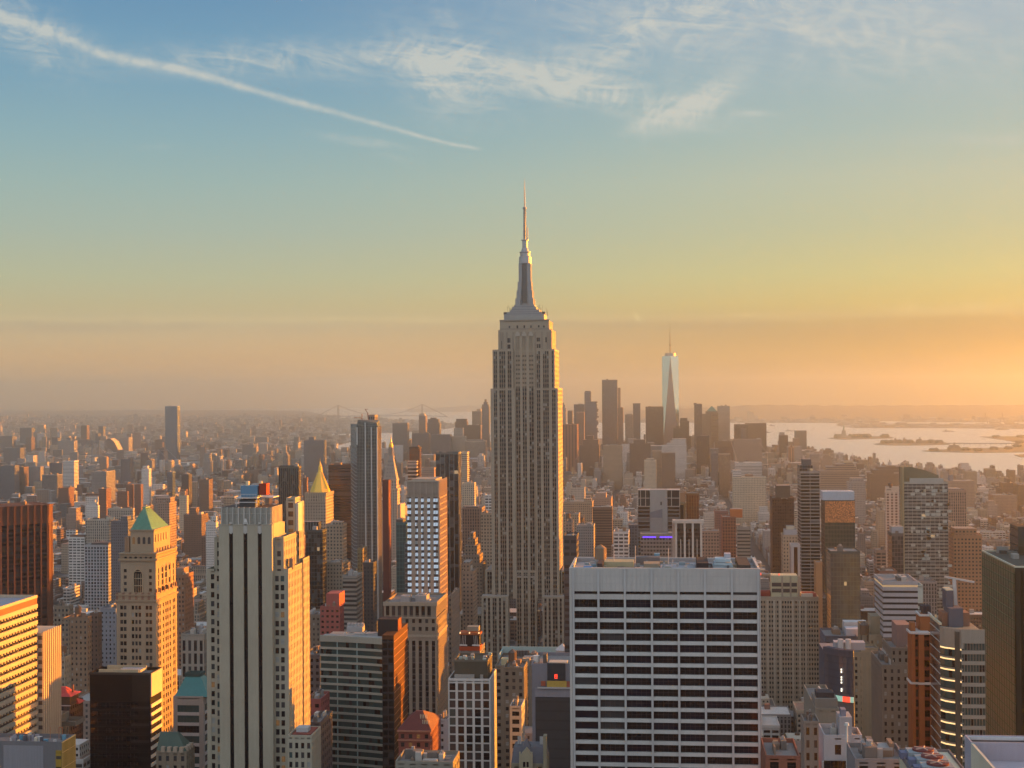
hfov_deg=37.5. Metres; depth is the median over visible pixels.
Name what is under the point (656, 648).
window
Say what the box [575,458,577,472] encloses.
city building
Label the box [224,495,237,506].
city building
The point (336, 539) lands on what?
office tower
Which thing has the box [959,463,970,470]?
city building
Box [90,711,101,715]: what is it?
window
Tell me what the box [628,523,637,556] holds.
office building
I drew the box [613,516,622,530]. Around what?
city building
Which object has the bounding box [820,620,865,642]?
office building
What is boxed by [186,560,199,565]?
city building
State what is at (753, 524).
city building
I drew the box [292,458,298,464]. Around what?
city building
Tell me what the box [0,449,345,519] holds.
side buildings
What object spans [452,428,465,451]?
downtown tower
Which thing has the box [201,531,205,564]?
city building
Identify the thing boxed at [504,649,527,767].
office building
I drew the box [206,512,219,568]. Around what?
apartment building
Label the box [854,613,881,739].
office building
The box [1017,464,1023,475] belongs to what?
city building
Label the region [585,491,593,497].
city building
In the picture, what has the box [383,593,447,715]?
stone podium
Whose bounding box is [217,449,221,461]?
city building
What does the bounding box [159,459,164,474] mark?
city building
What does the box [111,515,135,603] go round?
office building
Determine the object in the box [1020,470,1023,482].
city building
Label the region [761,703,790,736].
city building
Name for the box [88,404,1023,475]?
water
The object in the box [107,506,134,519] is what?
office building
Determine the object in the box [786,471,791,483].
city building
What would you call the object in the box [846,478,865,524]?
office building
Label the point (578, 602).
window
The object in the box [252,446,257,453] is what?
city building
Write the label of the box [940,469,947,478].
city building
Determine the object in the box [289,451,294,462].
city building
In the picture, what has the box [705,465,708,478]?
city building
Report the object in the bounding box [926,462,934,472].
city building
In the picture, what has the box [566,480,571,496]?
city building
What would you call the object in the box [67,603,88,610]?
city building
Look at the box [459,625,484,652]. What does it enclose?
office building
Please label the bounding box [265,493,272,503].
city building
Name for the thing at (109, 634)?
apartment tower
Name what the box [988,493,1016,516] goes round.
office building
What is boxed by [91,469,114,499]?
office building
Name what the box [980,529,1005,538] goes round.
city building
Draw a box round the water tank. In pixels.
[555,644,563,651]
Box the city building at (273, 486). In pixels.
[270,483,276,490]
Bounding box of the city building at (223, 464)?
[221,459,225,473]
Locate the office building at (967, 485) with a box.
[944,474,974,507]
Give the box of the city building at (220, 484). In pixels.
[217,478,224,489]
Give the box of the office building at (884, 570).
[875,566,896,573]
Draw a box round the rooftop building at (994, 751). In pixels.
[964,735,1023,767]
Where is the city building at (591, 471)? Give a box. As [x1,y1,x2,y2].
[589,466,593,477]
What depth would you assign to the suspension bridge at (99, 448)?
6088.25 m
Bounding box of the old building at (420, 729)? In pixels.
[397,710,441,754]
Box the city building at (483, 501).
[481,497,484,505]
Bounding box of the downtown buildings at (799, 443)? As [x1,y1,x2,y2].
[393,422,809,485]
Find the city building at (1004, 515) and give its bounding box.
[1001,513,1009,518]
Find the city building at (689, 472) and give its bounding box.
[685,467,694,480]
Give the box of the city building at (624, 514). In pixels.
[620,510,627,522]
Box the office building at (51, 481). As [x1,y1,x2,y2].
[42,472,62,496]
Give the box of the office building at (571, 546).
[563,532,578,651]
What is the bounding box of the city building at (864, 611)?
[860,605,874,620]
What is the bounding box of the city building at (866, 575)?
[862,571,871,577]
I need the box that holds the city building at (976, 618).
[968,609,981,628]
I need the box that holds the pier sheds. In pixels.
[836,422,1023,427]
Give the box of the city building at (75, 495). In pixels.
[74,490,77,501]
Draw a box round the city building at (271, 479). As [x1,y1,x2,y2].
[268,476,274,483]
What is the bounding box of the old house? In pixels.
[511,734,548,767]
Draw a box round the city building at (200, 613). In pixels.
[194,599,206,620]
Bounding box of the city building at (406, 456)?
[403,452,408,461]
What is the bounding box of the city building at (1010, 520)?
[999,518,1016,523]
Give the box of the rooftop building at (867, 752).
[846,736,898,767]
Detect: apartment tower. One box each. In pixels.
[0,465,18,499]
[19,466,28,495]
[29,465,44,485]
[50,461,62,473]
[54,600,73,653]
[61,643,70,688]
[62,605,91,695]
[63,460,78,487]
[85,541,110,610]
[86,500,99,518]
[90,609,101,670]
[99,456,108,469]
[100,602,116,665]
[121,457,132,483]
[141,466,150,504]
[179,491,188,531]
[181,473,191,507]
[184,507,207,557]
[199,478,212,511]
[200,446,205,467]
[242,443,255,457]
[303,475,307,520]
[304,437,326,481]
[422,467,435,476]
[461,451,468,481]
[737,523,750,557]
[779,432,787,457]
[788,445,793,461]
[809,453,818,469]
[814,560,822,642]
[820,454,831,468]
[885,482,898,566]
[963,471,976,492]
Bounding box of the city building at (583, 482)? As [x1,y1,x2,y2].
[581,478,585,487]
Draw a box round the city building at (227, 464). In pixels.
[220,459,229,469]
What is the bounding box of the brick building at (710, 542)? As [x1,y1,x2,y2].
[702,528,718,557]
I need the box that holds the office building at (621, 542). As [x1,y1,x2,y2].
[613,527,628,556]
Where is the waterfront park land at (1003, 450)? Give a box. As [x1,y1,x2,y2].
[925,436,1023,452]
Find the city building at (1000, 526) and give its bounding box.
[997,522,1003,530]
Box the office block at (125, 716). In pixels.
[89,665,161,767]
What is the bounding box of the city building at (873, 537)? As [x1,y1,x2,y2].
[871,527,876,549]
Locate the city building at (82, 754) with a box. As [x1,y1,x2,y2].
[76,739,89,767]
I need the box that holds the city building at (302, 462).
[301,446,303,470]
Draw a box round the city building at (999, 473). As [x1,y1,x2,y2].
[996,470,1002,477]
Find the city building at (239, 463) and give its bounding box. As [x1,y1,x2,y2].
[234,459,244,469]
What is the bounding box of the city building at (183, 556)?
[177,553,187,560]
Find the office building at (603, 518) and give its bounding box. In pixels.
[592,505,612,556]
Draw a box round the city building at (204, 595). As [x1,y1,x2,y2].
[202,592,205,609]
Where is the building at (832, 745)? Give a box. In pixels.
[819,707,861,767]
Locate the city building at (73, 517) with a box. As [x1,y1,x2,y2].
[66,507,81,530]
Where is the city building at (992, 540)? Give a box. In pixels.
[982,537,1001,545]
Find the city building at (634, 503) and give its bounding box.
[632,498,637,508]
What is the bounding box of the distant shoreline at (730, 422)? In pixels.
[490,411,975,422]
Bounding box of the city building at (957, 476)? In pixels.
[954,474,960,478]
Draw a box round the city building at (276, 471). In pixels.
[274,467,278,474]
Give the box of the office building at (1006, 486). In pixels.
[996,478,1012,493]
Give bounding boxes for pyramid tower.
[304,462,339,534]
[702,406,716,447]
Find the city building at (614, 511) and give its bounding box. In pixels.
[613,506,616,515]
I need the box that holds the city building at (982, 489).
[977,486,988,491]
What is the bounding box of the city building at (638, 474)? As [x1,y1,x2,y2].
[636,471,641,477]
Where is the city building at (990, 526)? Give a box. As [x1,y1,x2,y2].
[987,522,995,529]
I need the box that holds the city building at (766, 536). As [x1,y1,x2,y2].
[762,527,769,556]
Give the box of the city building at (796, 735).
[785,731,800,739]
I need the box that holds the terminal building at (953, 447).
[947,442,960,450]
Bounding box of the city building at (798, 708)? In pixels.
[793,701,803,732]
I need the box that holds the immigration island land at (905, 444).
[875,442,948,445]
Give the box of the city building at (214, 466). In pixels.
[212,460,216,471]
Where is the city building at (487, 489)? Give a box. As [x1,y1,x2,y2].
[484,484,490,493]
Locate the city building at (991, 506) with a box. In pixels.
[985,500,997,516]
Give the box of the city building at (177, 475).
[175,471,182,478]
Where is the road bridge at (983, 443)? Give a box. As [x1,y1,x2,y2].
[947,443,1018,444]
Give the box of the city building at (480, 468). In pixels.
[476,465,483,474]
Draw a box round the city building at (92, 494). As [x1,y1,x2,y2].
[86,492,98,495]
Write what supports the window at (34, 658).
in the office tower at (30, 675)
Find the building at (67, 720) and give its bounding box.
[61,711,84,733]
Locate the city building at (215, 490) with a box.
[213,488,219,496]
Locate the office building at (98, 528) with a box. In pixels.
[86,515,114,543]
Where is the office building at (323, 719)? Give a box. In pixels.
[310,710,332,767]
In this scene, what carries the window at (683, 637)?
in the office slab at (665, 662)
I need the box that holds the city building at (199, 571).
[192,565,205,581]
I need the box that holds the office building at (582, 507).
[563,495,593,547]
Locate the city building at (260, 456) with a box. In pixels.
[258,453,262,464]
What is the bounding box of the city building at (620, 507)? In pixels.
[618,503,623,512]
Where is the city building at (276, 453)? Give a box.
[275,449,277,460]
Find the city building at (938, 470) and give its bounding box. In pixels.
[936,468,943,477]
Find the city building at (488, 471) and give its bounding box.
[486,468,490,476]
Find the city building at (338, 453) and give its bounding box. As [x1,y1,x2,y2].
[333,448,340,458]
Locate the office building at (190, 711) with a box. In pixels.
[173,670,206,767]
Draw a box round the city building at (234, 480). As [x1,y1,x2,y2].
[229,476,238,486]
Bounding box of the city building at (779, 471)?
[778,467,780,476]
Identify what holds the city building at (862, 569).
on the ground
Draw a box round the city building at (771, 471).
[768,467,773,475]
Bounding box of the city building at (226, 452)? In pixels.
[224,449,228,456]
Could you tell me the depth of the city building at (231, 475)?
4336.55 m
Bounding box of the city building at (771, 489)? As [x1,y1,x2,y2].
[769,484,773,500]
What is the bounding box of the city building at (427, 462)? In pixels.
[425,458,429,466]
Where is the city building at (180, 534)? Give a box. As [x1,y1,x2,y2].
[177,531,183,538]
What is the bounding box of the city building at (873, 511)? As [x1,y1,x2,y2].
[871,506,876,518]
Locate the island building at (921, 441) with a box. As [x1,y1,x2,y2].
[916,439,928,442]
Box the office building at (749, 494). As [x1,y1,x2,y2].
[732,469,765,526]
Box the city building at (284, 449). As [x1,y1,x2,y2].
[283,446,286,454]
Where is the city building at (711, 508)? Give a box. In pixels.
[709,505,716,511]
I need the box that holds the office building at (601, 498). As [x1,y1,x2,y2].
[592,491,612,504]
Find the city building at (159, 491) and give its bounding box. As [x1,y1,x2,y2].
[156,488,166,494]
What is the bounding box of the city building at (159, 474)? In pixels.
[156,471,162,482]
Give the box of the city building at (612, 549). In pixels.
[611,544,613,556]
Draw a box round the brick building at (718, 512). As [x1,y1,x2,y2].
[714,507,727,556]
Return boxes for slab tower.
[278,463,300,532]
[382,479,390,615]
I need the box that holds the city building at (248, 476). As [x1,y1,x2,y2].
[240,472,252,484]
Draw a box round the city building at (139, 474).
[137,470,141,480]
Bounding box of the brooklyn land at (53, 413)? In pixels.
[0,410,454,462]
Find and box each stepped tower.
[461,531,486,609]
[462,559,477,629]
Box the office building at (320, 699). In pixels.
[310,686,329,716]
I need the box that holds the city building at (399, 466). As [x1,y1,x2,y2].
[395,462,402,480]
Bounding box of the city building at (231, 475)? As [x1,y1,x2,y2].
[228,472,233,479]
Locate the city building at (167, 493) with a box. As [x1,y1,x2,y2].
[161,491,170,496]
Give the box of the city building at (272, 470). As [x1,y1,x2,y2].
[271,465,279,474]
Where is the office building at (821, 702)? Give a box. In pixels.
[804,684,838,723]
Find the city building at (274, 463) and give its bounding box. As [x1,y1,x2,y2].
[271,460,277,465]
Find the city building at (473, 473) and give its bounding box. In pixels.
[471,470,475,481]
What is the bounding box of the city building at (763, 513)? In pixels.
[758,506,768,523]
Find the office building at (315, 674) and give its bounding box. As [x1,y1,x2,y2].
[310,645,320,693]
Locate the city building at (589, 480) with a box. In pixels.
[584,477,592,485]
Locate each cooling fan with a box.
[899,745,938,758]
[907,752,947,765]
[913,759,954,767]
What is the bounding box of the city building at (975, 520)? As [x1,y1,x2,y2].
[972,517,979,526]
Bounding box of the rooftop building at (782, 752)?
[761,736,799,767]
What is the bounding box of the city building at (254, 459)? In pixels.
[253,453,255,466]
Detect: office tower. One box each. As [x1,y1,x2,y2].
[0,500,52,625]
[0,595,61,733]
[115,506,177,731]
[206,481,320,767]
[304,535,305,557]
[320,616,407,767]
[326,520,346,561]
[327,559,348,592]
[343,568,362,630]
[357,544,366,571]
[363,559,376,631]
[462,480,475,506]
[462,504,484,553]
[480,508,491,567]
[485,493,490,510]
[532,652,570,767]
[672,519,703,556]
[760,573,818,709]
[770,484,793,572]
[781,525,797,572]
[819,639,864,726]
[888,525,903,573]
[929,576,985,767]
[948,487,966,525]
[948,520,954,531]
[948,526,981,610]
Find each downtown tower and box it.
[384,452,394,466]
[392,422,408,451]
[412,432,430,454]
[419,413,426,432]
[427,418,440,452]
[432,434,451,453]
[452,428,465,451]
[455,419,467,440]
[465,439,486,465]
[466,424,481,438]
[472,409,481,424]
[482,399,489,450]
[562,402,565,423]
[563,423,578,473]
[568,410,572,423]
[574,404,584,423]
[576,412,584,461]
[580,435,599,476]
[584,391,590,438]
[602,379,617,449]
[603,444,622,489]
[618,388,620,407]
[618,407,623,444]
[625,414,632,443]
[629,439,650,475]
[633,403,640,438]
[644,458,655,488]
[646,406,663,444]
[652,450,661,488]
[662,438,686,478]
[662,452,674,488]
[673,426,681,437]
[680,418,690,451]
[694,403,701,449]
[696,435,709,476]
[711,412,717,447]
[711,452,717,486]
[714,440,732,460]
[717,405,729,440]
[718,453,730,496]
[733,438,761,467]
[734,424,747,438]
[734,461,761,475]
[741,428,745,438]
[745,423,766,452]
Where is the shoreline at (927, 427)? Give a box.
[842,426,1023,428]
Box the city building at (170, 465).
[168,460,173,471]
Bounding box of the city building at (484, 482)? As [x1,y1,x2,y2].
[482,479,486,488]
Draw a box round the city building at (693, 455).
[688,452,695,461]
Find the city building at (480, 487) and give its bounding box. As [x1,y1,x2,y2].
[476,485,482,491]
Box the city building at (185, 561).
[179,558,190,566]
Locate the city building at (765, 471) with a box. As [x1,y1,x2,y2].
[762,467,767,476]
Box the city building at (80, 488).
[74,484,86,495]
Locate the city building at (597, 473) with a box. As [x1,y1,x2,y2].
[594,468,600,485]
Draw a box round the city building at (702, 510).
[699,508,704,515]
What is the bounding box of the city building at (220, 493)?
[218,490,226,495]
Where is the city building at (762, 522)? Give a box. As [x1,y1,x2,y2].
[756,521,765,529]
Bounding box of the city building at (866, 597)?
[860,588,872,606]
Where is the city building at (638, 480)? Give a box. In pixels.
[635,477,641,484]
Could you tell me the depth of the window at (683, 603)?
517.23 m
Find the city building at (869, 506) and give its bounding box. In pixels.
[866,502,873,509]
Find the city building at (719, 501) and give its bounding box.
[714,499,724,505]
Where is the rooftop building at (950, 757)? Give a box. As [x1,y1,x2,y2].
[898,748,963,767]
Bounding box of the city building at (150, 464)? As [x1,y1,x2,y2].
[145,460,154,475]
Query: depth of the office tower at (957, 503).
1853.36 m
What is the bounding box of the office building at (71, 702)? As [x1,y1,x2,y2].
[61,684,84,738]
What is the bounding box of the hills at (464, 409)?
[407,404,1023,411]
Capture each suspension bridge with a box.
[73,440,188,470]
[315,404,447,417]
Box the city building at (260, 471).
[252,468,265,473]
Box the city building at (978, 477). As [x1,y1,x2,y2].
[977,472,979,482]
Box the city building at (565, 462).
[564,457,566,470]
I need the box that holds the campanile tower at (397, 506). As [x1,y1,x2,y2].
[382,438,404,570]
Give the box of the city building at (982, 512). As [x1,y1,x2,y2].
[978,507,987,517]
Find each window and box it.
[0,658,36,692]
[2,585,46,625]
[72,673,85,694]
[85,563,107,608]
[90,702,101,707]
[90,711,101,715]
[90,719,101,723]
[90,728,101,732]
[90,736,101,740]
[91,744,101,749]
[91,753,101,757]
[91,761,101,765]
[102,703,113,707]
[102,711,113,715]
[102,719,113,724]
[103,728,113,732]
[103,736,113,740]
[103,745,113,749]
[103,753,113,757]
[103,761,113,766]
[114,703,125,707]
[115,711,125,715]
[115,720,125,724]
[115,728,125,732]
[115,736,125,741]
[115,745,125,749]
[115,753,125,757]
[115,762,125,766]
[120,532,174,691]
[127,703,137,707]
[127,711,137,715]
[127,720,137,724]
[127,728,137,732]
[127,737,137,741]
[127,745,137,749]
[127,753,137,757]
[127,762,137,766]
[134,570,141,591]
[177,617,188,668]
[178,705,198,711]
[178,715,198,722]
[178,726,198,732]
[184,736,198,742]
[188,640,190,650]
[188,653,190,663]
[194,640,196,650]
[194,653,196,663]
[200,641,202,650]
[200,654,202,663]
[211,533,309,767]
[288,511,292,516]
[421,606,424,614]
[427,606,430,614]
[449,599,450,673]
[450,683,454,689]
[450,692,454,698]
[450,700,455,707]
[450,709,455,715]
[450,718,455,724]
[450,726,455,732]
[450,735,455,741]
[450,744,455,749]
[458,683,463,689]
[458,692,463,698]
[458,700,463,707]
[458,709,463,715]
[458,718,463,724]
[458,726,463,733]
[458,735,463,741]
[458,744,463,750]
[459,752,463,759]
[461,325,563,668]
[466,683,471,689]
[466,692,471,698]
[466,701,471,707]
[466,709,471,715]
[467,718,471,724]
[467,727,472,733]
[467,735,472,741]
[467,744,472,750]
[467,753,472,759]
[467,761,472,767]
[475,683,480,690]
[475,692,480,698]
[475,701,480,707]
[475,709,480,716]
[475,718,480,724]
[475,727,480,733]
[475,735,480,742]
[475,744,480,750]
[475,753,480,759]
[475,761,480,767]
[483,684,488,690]
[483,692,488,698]
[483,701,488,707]
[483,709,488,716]
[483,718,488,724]
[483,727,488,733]
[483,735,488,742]
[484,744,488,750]
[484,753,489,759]
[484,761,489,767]
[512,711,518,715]
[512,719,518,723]
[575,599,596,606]
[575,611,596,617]
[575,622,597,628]
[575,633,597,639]
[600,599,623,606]
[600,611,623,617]
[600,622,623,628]
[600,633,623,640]
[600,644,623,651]
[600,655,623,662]
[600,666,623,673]
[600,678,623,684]
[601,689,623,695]
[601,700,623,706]
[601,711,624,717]
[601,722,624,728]
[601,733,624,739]
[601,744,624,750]
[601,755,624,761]
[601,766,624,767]
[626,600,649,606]
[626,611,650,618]
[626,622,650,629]
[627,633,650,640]
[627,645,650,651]
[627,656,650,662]
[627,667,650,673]
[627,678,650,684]
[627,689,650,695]
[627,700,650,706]
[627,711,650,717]
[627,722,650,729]
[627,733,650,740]
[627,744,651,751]
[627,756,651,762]
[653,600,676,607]
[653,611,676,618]
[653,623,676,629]
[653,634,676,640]
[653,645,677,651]
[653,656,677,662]
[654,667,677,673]
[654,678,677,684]
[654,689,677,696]
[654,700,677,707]
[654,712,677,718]
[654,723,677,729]
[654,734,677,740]
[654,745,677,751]
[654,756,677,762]
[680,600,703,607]
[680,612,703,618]
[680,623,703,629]
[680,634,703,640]
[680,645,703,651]
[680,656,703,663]
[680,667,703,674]
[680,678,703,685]
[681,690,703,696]
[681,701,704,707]
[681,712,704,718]
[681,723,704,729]
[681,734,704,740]
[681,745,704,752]
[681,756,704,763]
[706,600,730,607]
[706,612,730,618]
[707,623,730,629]
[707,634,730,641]
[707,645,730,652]
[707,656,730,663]
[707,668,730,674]
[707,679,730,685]
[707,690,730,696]
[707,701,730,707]
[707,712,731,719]
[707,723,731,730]
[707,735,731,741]
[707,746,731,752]
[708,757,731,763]
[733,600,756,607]
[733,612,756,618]
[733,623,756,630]
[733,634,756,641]
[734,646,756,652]
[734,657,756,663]
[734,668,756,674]
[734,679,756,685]
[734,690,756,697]
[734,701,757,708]
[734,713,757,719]
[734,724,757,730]
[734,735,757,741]
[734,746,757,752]
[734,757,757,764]
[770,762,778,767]
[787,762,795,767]
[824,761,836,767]
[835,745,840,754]
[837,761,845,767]
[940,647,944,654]
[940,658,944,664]
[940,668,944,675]
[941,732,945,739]
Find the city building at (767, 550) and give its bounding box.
[766,546,768,561]
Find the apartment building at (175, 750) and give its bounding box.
[156,731,194,767]
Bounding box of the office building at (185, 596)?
[176,566,193,668]
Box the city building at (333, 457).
[331,452,335,463]
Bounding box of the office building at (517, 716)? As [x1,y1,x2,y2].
[510,695,524,767]
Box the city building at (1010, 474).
[1006,469,1014,482]
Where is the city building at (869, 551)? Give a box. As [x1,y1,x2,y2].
[867,547,872,555]
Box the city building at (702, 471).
[701,465,704,477]
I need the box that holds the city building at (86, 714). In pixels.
[79,692,89,747]
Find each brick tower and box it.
[320,590,344,634]
[721,508,742,557]
[906,604,930,746]
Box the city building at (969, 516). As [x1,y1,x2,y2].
[966,512,973,518]
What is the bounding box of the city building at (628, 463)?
[626,453,629,470]
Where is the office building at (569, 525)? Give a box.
[565,512,572,531]
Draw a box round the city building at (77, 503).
[74,501,84,506]
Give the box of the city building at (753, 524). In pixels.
[750,521,755,536]
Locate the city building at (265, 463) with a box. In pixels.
[263,459,267,470]
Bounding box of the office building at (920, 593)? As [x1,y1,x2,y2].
[918,582,922,609]
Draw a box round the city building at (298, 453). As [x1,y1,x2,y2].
[295,450,301,458]
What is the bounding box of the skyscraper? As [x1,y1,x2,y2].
[460,179,563,668]
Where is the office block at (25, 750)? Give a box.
[0,727,75,767]
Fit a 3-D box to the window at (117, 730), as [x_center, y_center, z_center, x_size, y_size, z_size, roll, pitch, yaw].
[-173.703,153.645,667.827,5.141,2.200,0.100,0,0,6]
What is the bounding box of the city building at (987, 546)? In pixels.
[982,541,993,549]
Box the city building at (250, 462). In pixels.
[248,458,252,468]
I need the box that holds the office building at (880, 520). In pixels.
[876,508,884,547]
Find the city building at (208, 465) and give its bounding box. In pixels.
[203,453,212,478]
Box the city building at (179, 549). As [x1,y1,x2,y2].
[177,545,180,555]
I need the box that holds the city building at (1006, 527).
[1004,525,1009,530]
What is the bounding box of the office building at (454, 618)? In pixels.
[448,587,459,676]
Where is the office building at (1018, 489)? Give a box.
[1013,482,1023,510]
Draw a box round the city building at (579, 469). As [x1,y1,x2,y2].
[577,462,581,478]
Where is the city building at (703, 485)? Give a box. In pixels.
[700,483,707,487]
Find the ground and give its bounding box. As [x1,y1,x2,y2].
[83,438,873,646]
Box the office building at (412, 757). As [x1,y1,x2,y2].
[395,746,459,767]
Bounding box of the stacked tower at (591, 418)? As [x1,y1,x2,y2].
[586,401,598,438]
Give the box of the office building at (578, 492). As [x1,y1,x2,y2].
[571,485,584,499]
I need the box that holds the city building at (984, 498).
[982,495,987,502]
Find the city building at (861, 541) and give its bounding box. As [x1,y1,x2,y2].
[857,528,865,555]
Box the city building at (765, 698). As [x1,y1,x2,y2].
[761,692,774,705]
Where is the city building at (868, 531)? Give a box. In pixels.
[863,528,870,535]
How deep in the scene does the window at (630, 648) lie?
519.00 m
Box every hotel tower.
[155,497,176,567]
[405,477,447,713]
[637,489,679,555]
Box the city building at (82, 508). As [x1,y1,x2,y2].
[77,505,84,512]
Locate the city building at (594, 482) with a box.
[593,478,596,487]
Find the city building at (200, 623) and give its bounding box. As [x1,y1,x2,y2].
[194,621,206,627]
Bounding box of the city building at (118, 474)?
[115,469,120,483]
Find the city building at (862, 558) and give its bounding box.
[860,551,864,564]
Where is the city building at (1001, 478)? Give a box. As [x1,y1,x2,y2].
[998,476,1007,481]
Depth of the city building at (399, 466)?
4447.53 m
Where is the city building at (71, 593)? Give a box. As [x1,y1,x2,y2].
[63,583,79,604]
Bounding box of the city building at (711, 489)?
[707,485,717,495]
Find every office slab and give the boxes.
[328,462,350,560]
[569,544,763,767]
[789,543,800,590]
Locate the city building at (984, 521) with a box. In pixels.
[979,517,987,527]
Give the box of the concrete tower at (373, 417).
[368,415,377,419]
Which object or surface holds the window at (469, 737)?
in the office block at (472, 710)
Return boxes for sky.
[0,0,1023,409]
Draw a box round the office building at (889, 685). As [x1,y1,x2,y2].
[871,620,908,747]
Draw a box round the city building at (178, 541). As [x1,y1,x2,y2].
[177,535,180,544]
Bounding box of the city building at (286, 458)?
[283,453,289,464]
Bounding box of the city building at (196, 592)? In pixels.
[194,584,199,598]
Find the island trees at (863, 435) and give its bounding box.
[834,434,888,437]
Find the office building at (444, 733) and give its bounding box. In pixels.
[440,709,448,749]
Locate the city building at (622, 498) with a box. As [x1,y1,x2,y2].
[619,494,626,507]
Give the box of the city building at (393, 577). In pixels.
[391,565,396,593]
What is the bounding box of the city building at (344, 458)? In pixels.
[342,455,347,462]
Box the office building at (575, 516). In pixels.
[563,512,579,541]
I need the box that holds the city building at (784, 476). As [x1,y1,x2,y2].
[782,473,786,481]
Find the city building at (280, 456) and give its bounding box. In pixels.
[278,451,282,464]
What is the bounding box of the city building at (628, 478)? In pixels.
[624,473,633,485]
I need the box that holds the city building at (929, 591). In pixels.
[906,572,936,631]
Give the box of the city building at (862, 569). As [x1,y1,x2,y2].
[860,564,865,574]
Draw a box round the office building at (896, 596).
[874,574,917,646]
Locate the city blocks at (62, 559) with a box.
[0,439,1023,767]
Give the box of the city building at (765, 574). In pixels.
[760,570,769,577]
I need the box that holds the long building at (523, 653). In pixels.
[495,646,557,767]
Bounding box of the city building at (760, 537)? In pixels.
[758,532,762,549]
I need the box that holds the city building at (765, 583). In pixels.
[760,578,769,589]
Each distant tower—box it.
[0,436,15,449]
[3,447,24,464]
[20,428,34,443]
[26,437,34,452]
[52,438,60,444]
[58,440,77,455]
[78,439,92,446]
[81,425,89,439]
[95,433,100,443]
[98,426,105,435]
[107,438,121,451]
[119,437,132,450]
[158,447,164,459]
[226,418,240,421]
[255,437,268,442]
[292,418,301,422]
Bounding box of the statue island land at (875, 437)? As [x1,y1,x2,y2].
[828,436,893,439]
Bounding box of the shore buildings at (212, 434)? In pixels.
[0,412,454,462]
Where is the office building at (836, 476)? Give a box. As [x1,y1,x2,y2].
[818,461,858,489]
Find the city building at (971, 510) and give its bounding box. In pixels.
[966,507,977,516]
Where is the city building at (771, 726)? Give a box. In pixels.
[762,716,779,737]
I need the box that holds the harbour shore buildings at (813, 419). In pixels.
[566,411,1023,422]
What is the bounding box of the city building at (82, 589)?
[81,581,84,599]
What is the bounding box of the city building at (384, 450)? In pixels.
[381,448,388,458]
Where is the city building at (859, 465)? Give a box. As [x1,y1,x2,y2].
[856,463,863,469]
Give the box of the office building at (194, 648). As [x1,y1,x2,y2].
[181,625,206,683]
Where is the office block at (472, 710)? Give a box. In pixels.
[448,652,496,767]
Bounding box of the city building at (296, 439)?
[293,437,300,450]
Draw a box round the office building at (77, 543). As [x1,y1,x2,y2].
[66,529,85,585]
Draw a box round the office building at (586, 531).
[576,516,594,556]
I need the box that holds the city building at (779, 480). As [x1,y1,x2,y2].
[777,477,782,483]
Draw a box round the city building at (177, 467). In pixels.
[174,464,181,472]
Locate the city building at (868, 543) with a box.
[866,540,870,547]
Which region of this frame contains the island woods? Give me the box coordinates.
[880,439,942,443]
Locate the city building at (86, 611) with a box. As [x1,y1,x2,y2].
[74,608,93,614]
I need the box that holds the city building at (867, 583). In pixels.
[861,577,873,606]
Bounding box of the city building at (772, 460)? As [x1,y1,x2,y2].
[768,458,776,463]
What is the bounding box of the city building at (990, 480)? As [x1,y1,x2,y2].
[986,477,999,485]
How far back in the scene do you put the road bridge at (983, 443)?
7754.94 m
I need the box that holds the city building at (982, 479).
[980,475,985,483]
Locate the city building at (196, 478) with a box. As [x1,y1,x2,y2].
[193,475,200,482]
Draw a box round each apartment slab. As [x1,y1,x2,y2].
[58,486,73,509]
[99,488,110,517]
[117,490,128,507]
[126,483,133,507]
[134,484,142,515]
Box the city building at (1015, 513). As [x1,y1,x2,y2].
[1012,509,1019,517]
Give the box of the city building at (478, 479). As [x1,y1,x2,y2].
[474,475,482,484]
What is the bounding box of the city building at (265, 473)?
[262,470,267,475]
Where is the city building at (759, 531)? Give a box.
[756,529,761,544]
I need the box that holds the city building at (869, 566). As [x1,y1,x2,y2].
[866,557,873,577]
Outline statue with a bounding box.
[838,424,850,437]
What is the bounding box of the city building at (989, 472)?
[983,468,995,478]
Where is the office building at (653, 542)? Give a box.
[640,531,671,556]
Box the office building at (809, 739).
[801,709,818,767]
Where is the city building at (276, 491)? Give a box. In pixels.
[273,488,278,499]
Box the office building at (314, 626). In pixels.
[310,608,319,648]
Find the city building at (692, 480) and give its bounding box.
[686,477,696,483]
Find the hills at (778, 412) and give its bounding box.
[566,404,1023,422]
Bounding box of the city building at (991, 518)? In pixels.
[988,515,995,525]
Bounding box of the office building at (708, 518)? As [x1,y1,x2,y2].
[703,509,713,528]
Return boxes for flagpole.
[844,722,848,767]
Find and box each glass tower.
[165,406,179,462]
[167,471,174,496]
[304,521,326,609]
[351,420,381,619]
[396,517,406,592]
[408,460,417,479]
[409,445,420,476]
[435,451,461,612]
[662,340,678,444]
[797,459,819,591]
[820,485,854,627]
[826,544,860,639]
[899,466,951,618]
[981,524,1023,735]
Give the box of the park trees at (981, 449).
[929,435,1023,450]
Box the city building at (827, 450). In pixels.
[823,448,833,454]
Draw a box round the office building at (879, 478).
[867,465,898,500]
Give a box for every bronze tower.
[680,491,685,501]
[680,502,685,518]
[686,491,698,518]
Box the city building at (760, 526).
[758,524,764,528]
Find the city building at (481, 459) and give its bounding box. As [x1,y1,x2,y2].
[478,454,484,467]
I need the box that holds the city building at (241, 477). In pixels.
[236,474,243,482]
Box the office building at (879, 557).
[873,546,885,606]
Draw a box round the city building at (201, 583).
[194,579,205,591]

